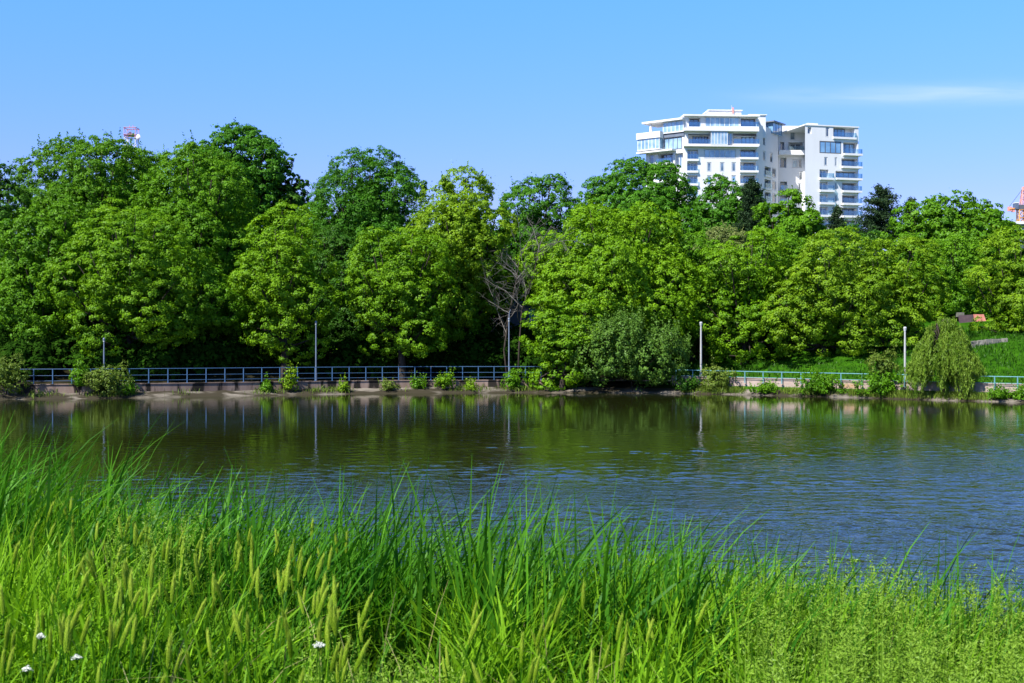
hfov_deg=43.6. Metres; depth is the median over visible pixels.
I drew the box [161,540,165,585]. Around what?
wild barley
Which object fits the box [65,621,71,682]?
wild barley
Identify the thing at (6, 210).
tree
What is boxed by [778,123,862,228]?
apartment tower
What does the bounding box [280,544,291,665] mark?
wild barley
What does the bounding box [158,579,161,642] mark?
wild barley
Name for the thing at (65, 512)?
wild barley
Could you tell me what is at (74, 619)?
wild barley
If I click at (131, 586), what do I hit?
wild barley
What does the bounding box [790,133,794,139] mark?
window
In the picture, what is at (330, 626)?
wild barley
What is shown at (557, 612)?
wild barley
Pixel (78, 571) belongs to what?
wild barley
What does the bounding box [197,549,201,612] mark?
wild barley
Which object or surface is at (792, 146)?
window
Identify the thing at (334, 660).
wild barley
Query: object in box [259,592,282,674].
wild barley
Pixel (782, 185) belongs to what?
window
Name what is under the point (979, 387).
parapet wall
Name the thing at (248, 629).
wild barley
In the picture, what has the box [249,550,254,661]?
wild barley
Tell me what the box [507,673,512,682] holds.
wild barley
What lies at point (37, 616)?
wild barley
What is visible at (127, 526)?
wild barley
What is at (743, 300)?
maple tree
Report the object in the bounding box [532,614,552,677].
wild barley
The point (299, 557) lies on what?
wild barley
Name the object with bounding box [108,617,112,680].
wild barley
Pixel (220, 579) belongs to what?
wild barley
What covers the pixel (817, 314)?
maple tree
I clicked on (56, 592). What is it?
wild barley
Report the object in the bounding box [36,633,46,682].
white flower
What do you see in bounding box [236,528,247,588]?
wild barley
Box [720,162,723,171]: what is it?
window
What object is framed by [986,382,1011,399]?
bush
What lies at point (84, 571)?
wild barley
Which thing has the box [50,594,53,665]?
wild barley
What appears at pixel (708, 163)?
window
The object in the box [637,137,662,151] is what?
bay window
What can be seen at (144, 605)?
wild barley
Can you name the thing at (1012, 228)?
tree
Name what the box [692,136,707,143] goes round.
window
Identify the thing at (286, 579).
wild barley
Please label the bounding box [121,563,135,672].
wild barley
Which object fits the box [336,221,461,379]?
maple tree
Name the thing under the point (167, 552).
wild barley
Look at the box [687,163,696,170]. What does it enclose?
window
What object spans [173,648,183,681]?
wild barley
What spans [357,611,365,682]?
wild barley
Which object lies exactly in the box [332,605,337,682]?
wild barley
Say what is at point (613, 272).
tree
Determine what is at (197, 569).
wild barley
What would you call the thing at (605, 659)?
wild barley
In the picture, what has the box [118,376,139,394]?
bush
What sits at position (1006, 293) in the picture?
maple tree
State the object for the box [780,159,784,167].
window
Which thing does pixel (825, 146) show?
window
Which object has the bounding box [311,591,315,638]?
wild barley
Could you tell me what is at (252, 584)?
wild barley
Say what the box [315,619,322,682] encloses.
wild barley
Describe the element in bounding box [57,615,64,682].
wild barley
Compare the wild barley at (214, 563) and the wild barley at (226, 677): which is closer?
the wild barley at (226, 677)
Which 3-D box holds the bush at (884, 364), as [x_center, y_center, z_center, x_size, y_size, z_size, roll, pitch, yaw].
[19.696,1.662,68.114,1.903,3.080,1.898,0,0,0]
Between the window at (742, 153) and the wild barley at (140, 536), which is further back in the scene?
the window at (742, 153)
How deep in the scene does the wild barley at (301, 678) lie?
3.89 m
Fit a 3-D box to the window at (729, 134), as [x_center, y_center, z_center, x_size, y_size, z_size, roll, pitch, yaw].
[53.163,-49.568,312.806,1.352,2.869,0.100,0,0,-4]
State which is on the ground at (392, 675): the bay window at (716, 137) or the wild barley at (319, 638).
the wild barley at (319, 638)
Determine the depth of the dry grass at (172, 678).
4.95 m
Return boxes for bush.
[0,349,30,394]
[81,356,134,394]
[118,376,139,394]
[408,372,426,388]
[433,366,455,389]
[500,364,528,389]
[569,306,694,390]
[673,371,704,391]
[700,355,737,389]
[749,375,778,393]
[793,366,846,393]
[849,369,907,394]
[864,344,901,377]
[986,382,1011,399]
[1007,383,1023,399]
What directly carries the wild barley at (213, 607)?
on the ground at (392, 675)
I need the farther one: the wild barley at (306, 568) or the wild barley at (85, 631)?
the wild barley at (306, 568)
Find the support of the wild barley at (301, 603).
on the ground at (392, 675)
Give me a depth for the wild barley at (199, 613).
4.76 m
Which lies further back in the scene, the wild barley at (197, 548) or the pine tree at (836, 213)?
the pine tree at (836, 213)
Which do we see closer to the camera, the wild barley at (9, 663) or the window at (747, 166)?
the wild barley at (9, 663)
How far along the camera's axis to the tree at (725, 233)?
93.23 m
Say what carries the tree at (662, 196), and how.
on the terrain at (250, 375)
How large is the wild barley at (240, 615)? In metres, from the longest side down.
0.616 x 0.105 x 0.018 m
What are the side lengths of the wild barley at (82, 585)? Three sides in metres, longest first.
0.752 x 0.128 x 0.022 m
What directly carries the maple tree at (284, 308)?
on the terrain at (250, 375)
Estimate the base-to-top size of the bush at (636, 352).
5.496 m
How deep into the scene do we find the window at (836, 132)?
319.32 m
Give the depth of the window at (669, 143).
313.87 m
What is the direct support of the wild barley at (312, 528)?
on the ground at (392, 675)
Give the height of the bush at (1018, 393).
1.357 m
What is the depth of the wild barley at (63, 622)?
4.40 m
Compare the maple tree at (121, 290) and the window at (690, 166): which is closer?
the maple tree at (121, 290)
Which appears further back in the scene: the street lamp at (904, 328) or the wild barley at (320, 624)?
the street lamp at (904, 328)
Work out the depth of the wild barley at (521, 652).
4.51 m
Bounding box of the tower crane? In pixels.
[1007,187,1023,220]
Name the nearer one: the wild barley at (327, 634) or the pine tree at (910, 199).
the wild barley at (327, 634)
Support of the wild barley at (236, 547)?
on the ground at (392, 675)
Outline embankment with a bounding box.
[0,387,1023,402]
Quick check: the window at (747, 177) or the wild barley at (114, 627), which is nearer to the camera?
the wild barley at (114, 627)
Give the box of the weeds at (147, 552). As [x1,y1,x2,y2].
[73,494,218,647]
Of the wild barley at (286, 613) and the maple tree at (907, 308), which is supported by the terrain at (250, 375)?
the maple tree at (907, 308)
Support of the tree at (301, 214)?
on the terrain at (250, 375)
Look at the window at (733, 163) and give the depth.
312.95 m
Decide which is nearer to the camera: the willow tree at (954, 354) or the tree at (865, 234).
the willow tree at (954, 354)
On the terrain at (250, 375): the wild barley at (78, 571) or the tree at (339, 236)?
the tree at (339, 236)
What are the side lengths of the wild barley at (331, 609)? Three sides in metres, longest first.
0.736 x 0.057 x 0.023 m
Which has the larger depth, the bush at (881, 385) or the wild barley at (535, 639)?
the bush at (881, 385)
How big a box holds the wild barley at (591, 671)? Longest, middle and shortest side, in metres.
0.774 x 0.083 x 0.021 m
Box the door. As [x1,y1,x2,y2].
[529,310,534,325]
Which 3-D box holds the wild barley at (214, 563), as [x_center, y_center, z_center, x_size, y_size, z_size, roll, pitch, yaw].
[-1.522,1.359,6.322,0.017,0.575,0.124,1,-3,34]
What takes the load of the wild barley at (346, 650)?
on the ground at (392, 675)
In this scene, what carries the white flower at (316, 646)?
on the ground at (392, 675)
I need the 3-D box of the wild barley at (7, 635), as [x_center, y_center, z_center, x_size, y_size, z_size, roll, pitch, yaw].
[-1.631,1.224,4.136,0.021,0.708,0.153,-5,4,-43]
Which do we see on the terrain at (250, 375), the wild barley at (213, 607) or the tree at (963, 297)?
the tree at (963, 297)
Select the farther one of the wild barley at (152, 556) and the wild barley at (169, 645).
the wild barley at (152, 556)
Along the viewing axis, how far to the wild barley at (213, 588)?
5.16 m
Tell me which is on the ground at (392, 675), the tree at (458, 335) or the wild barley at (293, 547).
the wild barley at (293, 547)
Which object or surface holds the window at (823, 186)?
in the apartment tower at (818, 164)
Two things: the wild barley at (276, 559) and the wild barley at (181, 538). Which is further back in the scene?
the wild barley at (181, 538)
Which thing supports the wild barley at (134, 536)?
on the ground at (392, 675)
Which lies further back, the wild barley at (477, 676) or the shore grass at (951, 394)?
the shore grass at (951, 394)
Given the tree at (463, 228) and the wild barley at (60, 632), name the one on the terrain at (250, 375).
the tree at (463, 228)
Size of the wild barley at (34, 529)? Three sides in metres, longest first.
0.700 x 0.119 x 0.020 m
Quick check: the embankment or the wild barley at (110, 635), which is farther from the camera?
the embankment
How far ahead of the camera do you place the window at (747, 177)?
314.41 m
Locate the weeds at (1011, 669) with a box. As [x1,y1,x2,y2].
[701,550,1023,682]
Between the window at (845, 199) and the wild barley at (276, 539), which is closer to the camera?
the wild barley at (276, 539)
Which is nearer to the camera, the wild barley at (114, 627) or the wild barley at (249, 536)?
the wild barley at (114, 627)
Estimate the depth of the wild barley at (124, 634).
4.19 m
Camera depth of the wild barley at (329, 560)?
5.94 m
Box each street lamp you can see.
[103,338,104,371]
[315,321,316,380]
[508,309,510,376]
[699,322,702,375]
[903,327,906,377]
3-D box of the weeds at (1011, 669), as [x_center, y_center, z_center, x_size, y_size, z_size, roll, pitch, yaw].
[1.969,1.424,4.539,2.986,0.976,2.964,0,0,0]
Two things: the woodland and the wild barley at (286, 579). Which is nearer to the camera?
the wild barley at (286, 579)
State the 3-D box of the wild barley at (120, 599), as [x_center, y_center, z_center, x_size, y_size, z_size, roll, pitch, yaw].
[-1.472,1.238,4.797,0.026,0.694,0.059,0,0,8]
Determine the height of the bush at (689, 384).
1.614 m
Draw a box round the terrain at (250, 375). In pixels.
[15,318,1023,394]
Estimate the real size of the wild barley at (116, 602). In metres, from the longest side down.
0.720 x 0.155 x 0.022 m
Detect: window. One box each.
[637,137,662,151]
[650,155,653,163]
[661,154,672,162]
[662,120,683,133]
[664,137,681,148]
[679,154,681,167]
[687,151,696,158]
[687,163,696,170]
[687,176,696,182]
[689,119,698,126]
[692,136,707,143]
[704,149,734,158]
[705,117,738,126]
[707,162,710,171]
[710,131,727,144]
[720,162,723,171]
[728,133,731,144]
[732,162,735,171]
[740,151,754,156]
[741,119,754,125]
[741,135,753,143]
[744,163,753,169]
[744,176,753,182]
[772,168,775,177]
[772,181,775,189]
[772,193,775,202]
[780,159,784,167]
[780,183,785,189]
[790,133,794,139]
[790,144,800,149]
[792,160,796,167]
[820,141,840,153]
[820,170,826,177]
[820,183,826,189]
[820,195,826,201]
[820,208,826,214]
[826,127,828,136]
[833,129,844,136]
[836,172,853,177]
[841,160,853,165]
[842,184,853,189]
[842,196,853,202]
[842,209,853,215]
[843,144,853,152]
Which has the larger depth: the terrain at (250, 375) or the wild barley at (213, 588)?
the terrain at (250, 375)
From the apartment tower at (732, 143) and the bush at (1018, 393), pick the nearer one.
the bush at (1018, 393)
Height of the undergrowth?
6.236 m
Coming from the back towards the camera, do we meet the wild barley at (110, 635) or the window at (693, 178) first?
the window at (693, 178)
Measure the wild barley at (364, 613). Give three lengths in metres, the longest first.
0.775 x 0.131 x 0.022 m
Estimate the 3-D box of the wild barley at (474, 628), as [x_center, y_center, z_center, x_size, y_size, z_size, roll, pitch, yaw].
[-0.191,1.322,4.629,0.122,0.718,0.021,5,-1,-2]
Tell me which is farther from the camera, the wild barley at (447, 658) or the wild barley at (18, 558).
the wild barley at (18, 558)
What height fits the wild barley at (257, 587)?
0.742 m
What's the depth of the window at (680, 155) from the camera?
313.56 m
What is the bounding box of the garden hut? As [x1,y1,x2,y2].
[955,312,985,322]
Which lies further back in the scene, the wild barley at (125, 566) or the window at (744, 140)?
the window at (744, 140)
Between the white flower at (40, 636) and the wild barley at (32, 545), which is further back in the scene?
the wild barley at (32, 545)
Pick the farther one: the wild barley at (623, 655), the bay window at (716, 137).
the bay window at (716, 137)
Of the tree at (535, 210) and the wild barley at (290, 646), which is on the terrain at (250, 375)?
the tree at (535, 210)
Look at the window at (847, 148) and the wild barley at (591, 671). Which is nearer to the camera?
the wild barley at (591, 671)
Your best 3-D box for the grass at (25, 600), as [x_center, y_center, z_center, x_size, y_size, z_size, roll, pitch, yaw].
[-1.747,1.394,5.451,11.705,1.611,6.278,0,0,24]
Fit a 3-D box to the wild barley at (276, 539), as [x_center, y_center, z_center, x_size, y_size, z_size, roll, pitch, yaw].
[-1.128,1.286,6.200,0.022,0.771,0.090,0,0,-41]
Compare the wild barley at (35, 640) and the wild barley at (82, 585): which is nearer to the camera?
the wild barley at (35, 640)
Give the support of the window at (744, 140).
in the apartment tower at (732, 143)
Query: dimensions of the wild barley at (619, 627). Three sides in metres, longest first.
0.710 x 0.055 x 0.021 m
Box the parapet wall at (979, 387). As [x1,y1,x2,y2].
[671,376,1023,392]
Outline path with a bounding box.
[599,380,670,381]
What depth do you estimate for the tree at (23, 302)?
73.75 m
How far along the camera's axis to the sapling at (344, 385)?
73.17 m
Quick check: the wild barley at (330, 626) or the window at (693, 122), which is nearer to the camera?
the wild barley at (330, 626)
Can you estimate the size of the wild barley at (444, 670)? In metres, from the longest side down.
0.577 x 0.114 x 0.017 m
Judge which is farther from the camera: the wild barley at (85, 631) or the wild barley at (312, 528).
the wild barley at (312, 528)
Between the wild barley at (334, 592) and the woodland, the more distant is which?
the woodland
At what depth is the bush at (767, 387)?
71.25 m
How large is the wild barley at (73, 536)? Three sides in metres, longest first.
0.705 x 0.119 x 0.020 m
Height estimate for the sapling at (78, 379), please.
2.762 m
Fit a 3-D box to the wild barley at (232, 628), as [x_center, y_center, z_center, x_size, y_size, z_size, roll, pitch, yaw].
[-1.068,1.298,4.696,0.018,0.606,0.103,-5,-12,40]
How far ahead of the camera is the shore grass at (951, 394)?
68.75 m
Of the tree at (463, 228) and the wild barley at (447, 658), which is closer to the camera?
the wild barley at (447, 658)
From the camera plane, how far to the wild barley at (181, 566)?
6.07 m
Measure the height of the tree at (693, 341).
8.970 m
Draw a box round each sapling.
[68,351,89,394]
[259,372,273,391]
[278,361,298,392]
[337,375,350,391]
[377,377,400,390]
[463,377,477,389]
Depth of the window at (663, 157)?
316.64 m
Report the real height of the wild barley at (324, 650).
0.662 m
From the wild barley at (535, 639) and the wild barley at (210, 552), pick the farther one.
the wild barley at (210, 552)
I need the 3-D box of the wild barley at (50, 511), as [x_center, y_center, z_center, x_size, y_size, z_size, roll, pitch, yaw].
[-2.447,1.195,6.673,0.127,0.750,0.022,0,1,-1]
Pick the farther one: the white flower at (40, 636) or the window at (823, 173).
the window at (823, 173)
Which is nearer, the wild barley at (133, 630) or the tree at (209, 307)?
the wild barley at (133, 630)
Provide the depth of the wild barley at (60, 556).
5.79 m
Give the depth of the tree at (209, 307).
74.64 m
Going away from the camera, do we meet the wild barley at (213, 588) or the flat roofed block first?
the wild barley at (213, 588)
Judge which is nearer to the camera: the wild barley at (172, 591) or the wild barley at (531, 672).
the wild barley at (531, 672)
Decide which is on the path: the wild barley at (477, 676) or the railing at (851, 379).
the railing at (851, 379)
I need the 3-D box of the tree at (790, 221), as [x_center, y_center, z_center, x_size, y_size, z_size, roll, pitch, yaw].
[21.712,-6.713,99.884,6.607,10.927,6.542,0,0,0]
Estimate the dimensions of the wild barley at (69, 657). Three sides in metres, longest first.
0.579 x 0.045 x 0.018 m
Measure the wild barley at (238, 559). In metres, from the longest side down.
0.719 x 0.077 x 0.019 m
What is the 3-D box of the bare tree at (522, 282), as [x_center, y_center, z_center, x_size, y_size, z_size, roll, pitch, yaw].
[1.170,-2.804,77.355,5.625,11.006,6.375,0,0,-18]
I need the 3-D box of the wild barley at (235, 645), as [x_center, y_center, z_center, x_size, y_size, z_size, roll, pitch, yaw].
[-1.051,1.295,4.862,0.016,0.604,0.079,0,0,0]
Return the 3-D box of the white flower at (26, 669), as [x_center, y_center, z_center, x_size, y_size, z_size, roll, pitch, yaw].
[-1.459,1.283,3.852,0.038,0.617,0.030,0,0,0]
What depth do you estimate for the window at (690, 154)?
312.95 m
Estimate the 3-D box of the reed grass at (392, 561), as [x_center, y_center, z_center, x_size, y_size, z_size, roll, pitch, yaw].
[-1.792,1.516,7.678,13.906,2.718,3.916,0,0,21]
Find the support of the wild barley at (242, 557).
on the ground at (392, 675)
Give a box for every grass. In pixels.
[0,405,1023,682]
[0,476,1023,682]
[2,523,894,682]
[20,383,996,400]
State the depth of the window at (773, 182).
321.47 m
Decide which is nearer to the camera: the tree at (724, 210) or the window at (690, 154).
the tree at (724, 210)
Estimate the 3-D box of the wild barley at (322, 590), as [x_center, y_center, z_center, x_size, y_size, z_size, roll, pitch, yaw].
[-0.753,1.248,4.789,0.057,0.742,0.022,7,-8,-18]
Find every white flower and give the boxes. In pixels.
[20,665,31,682]
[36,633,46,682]
[71,654,82,682]
[313,641,325,682]
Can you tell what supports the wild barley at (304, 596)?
on the ground at (392, 675)
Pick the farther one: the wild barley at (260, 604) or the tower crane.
the tower crane
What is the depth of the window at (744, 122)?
314.41 m
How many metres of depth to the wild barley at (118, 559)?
5.71 m
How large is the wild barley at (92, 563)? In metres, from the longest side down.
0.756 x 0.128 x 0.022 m
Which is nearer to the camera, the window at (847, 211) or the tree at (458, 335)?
the tree at (458, 335)
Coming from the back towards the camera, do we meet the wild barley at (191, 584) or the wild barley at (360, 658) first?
the wild barley at (191, 584)
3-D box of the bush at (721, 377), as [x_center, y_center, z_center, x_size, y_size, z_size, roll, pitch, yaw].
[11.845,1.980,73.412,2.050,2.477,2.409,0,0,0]
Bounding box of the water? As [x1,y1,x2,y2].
[0,393,1023,639]
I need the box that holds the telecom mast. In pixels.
[123,125,139,177]
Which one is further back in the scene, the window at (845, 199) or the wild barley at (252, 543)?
the window at (845, 199)
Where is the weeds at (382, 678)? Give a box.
[298,623,608,682]
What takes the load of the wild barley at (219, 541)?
on the ground at (392, 675)
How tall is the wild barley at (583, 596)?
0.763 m
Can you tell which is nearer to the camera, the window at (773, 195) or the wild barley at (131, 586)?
the wild barley at (131, 586)
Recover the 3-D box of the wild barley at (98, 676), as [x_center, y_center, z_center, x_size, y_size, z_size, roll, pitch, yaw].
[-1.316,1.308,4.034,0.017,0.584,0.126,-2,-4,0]
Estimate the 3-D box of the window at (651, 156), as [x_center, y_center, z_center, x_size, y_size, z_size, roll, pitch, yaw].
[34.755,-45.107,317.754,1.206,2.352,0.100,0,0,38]
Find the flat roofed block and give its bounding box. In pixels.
[987,221,1023,247]
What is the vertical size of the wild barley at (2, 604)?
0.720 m
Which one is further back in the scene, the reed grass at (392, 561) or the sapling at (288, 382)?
the sapling at (288, 382)
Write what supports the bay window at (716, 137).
in the apartment tower at (732, 143)
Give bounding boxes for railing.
[14,366,540,383]
[681,370,1021,388]
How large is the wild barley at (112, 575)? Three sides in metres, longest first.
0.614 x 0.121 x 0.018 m
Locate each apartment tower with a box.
[636,105,785,226]
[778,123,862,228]
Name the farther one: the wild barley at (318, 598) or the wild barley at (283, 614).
the wild barley at (283, 614)
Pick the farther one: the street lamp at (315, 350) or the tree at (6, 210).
the tree at (6, 210)
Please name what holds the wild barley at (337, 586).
on the ground at (392, 675)
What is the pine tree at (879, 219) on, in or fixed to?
on the terrain at (250, 375)
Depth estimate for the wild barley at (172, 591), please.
4.84 m
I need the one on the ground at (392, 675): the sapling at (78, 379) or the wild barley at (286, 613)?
the wild barley at (286, 613)
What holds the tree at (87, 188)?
on the terrain at (250, 375)
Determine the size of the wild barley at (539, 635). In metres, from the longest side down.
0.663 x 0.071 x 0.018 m
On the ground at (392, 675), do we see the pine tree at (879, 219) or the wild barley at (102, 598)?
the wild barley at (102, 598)
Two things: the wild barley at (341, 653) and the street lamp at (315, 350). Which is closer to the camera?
the wild barley at (341, 653)
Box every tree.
[0,161,32,313]
[0,193,99,355]
[1,127,168,274]
[35,197,207,358]
[108,141,191,232]
[125,129,265,319]
[139,245,252,346]
[177,117,293,238]
[224,198,342,380]
[258,151,309,246]
[276,200,334,260]
[301,220,365,325]
[303,261,377,341]
[304,145,428,295]
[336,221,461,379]
[401,159,523,343]
[409,285,494,350]
[480,205,552,377]
[480,212,589,371]
[493,172,583,255]
[512,194,705,374]
[519,294,607,391]
[575,156,708,259]
[644,228,735,360]
[686,227,795,364]
[690,173,771,261]
[690,220,751,270]
[732,177,767,254]
[740,230,816,339]
[747,185,827,266]
[760,217,907,356]
[810,220,891,274]
[825,203,853,247]
[832,227,952,350]
[851,183,903,262]
[877,188,1019,313]
[898,315,986,399]
[900,196,918,233]
[911,234,995,320]
[961,224,1023,331]
[963,207,1023,296]
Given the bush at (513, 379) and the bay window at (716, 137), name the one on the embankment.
the bush at (513, 379)
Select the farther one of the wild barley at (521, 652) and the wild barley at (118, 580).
the wild barley at (118, 580)
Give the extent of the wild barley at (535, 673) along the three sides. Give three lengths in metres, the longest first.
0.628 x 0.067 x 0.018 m
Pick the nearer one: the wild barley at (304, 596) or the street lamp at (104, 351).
the wild barley at (304, 596)
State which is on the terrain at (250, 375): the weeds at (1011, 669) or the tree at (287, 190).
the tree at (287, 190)
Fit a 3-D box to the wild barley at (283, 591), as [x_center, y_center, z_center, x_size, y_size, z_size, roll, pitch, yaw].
[-1.059,1.319,5.559,0.128,0.650,0.019,10,0,25]
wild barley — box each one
[0,583,6,675]
[0,647,5,681]
[4,619,9,682]
[6,647,14,682]
[7,541,19,589]
[8,630,15,682]
[13,545,25,579]
[15,521,38,584]
[31,535,34,560]
[31,620,39,682]
[35,609,40,680]
[38,502,53,559]
[38,521,55,573]
[40,611,46,679]
[44,610,72,682]
[46,658,57,682]
[48,628,52,671]
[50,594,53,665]
[53,553,86,664]
[53,601,82,682]
[54,580,59,608]
[55,569,89,680]
[57,612,65,682]
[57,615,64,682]
[58,542,61,588]
[62,617,70,682]
[63,503,70,528]
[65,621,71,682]
[68,619,72,682]
[69,496,72,554]
[70,524,78,565]
[71,514,74,529]
[72,612,91,682]
[81,563,99,649]
[85,557,98,588]
[86,547,105,610]
[91,521,98,593]
[96,661,101,682]
[99,579,108,669]
[100,544,122,641]
[102,585,120,682]
[105,619,117,682]
[106,612,123,682]
[108,586,141,678]
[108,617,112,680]
[109,613,133,682]
[111,562,114,591]
[116,573,135,662]
[117,516,130,585]
[118,517,124,560]
[118,580,122,682]
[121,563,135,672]
[122,526,145,588]
[123,557,127,621]
[127,565,140,679]
[127,589,157,682]
[128,569,133,681]
[128,611,136,681]
[133,524,136,589]
[137,545,156,682]
[138,586,147,682]
[141,635,146,681]
[146,558,154,648]
[147,537,151,555]
[158,537,170,647]
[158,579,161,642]
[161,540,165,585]
[161,583,176,616]
[166,631,172,682]
[169,572,175,633]
[173,535,185,606]
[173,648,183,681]
[176,597,206,682]
[177,530,183,548]
[177,544,185,607]
[179,562,182,585]
[181,537,201,620]
[185,648,192,682]
[189,570,198,642]
[193,553,204,675]
[196,530,203,596]
[196,557,204,601]
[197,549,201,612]
[199,572,223,637]
[203,560,215,599]
[206,630,214,678]
[207,537,221,573]
[207,541,212,603]
[209,596,215,672]
[211,572,216,682]
[213,577,242,676]
[218,613,237,679]
[221,606,243,682]
[224,661,228,682]
[228,546,241,633]
[232,563,260,677]
[232,607,235,676]
[232,611,250,682]
[233,540,237,561]
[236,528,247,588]
[237,542,257,636]
[242,526,251,584]
[245,612,250,679]
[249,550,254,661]
[250,534,256,618]
[252,577,291,674]
[255,567,259,668]
[258,594,261,630]
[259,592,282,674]
[267,563,286,682]
[271,615,281,680]
[273,608,287,678]
[274,529,282,597]
[274,530,279,603]
[276,568,288,682]
[278,559,290,672]
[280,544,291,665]
[281,606,296,675]
[284,618,293,679]
[287,631,293,682]
[291,538,294,606]
[291,546,301,649]
[291,546,302,617]
[291,576,297,625]
[293,554,302,672]
[293,556,310,622]
[297,590,315,673]
[298,668,304,682]
[299,586,305,644]
[304,552,324,664]
[304,583,328,673]
[306,577,326,678]
[310,518,313,573]
[311,583,338,657]
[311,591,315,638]
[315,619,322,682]
[316,589,320,657]
[316,625,323,682]
[322,615,329,682]
[323,547,332,657]
[325,615,330,681]
[328,594,331,682]
[329,597,336,682]
[329,641,340,682]
[331,574,336,606]
[331,606,339,682]
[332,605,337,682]
[334,533,338,608]
[336,662,339,682]
[338,530,348,641]
[339,647,343,675]
[340,634,351,682]
[341,658,347,682]
[344,591,373,682]
[349,619,368,674]
[351,637,370,682]
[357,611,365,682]
[441,658,446,682]
[445,644,449,682]
[457,611,481,682]
[460,672,465,682]
[461,624,473,677]
[463,601,477,670]
[470,661,482,682]
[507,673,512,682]
[519,631,524,682]
[527,657,534,682]
[530,621,543,682]
[531,630,548,682]
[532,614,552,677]
[533,654,539,681]
[542,598,562,682]
[581,579,585,682]
[589,649,594,682]
[600,643,609,681]
[611,612,623,680]
[619,635,627,682]
[623,621,628,679]
[639,616,654,670]
[647,617,660,675]
[680,600,707,674]
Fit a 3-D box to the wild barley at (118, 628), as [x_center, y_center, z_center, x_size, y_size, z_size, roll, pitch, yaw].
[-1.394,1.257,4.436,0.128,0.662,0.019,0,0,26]
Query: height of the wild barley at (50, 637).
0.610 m
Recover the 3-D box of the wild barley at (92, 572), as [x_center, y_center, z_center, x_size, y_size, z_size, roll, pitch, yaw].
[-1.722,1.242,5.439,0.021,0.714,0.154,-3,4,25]
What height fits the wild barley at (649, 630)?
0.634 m
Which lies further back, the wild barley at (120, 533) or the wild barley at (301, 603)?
the wild barley at (120, 533)
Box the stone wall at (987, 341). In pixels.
[971,338,1007,347]
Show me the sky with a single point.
(933, 90)
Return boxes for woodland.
[7,226,1023,332]
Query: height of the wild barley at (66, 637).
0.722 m
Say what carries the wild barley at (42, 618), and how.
on the ground at (392, 675)
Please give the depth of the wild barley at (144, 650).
4.31 m
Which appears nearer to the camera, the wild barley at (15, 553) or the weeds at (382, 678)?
the weeds at (382, 678)
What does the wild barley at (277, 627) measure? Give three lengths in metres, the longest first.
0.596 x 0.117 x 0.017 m
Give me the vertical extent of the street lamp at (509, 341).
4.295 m
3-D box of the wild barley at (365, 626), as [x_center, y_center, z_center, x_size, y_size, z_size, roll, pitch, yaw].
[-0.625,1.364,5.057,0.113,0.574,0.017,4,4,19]
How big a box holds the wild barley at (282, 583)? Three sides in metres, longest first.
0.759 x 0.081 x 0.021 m
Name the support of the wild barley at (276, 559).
on the ground at (392, 675)
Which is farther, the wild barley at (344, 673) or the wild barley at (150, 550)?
the wild barley at (150, 550)
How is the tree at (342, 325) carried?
on the terrain at (250, 375)
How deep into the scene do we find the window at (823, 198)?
317.11 m
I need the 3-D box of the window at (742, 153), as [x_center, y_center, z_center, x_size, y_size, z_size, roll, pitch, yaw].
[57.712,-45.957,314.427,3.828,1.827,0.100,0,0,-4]
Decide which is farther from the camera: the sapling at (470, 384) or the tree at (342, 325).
the tree at (342, 325)
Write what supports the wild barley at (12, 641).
on the ground at (392, 675)
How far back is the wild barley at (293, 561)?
6.17 m
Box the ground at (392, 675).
[359,663,444,682]
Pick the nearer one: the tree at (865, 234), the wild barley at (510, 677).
the wild barley at (510, 677)
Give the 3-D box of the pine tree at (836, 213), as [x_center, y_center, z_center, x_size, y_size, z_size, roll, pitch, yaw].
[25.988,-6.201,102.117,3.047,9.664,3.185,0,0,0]
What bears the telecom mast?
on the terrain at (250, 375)
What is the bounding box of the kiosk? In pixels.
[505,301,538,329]
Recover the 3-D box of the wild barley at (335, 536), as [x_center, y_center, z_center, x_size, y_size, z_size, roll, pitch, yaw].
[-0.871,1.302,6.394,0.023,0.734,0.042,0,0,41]
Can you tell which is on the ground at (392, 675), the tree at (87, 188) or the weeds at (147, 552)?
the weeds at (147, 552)
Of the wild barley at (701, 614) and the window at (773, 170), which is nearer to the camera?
the wild barley at (701, 614)
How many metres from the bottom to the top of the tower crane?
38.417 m
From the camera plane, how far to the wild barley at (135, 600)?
4.72 m
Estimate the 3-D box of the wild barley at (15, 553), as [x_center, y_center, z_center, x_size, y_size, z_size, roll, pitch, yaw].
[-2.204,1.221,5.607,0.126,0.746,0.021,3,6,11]
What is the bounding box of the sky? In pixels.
[0,0,1023,256]
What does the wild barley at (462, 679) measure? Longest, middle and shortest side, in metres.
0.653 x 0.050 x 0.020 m
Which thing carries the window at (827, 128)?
in the apartment tower at (818, 164)
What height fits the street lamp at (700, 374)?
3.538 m
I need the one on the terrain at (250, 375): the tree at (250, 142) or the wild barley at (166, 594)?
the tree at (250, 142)
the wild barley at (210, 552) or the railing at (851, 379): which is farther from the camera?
the railing at (851, 379)
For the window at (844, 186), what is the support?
in the apartment tower at (818, 164)
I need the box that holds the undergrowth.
[0,310,860,381]
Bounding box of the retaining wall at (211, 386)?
[0,380,544,393]
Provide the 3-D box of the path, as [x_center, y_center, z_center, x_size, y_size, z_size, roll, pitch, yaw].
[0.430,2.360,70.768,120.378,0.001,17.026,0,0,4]
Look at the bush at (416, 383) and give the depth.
74.80 m

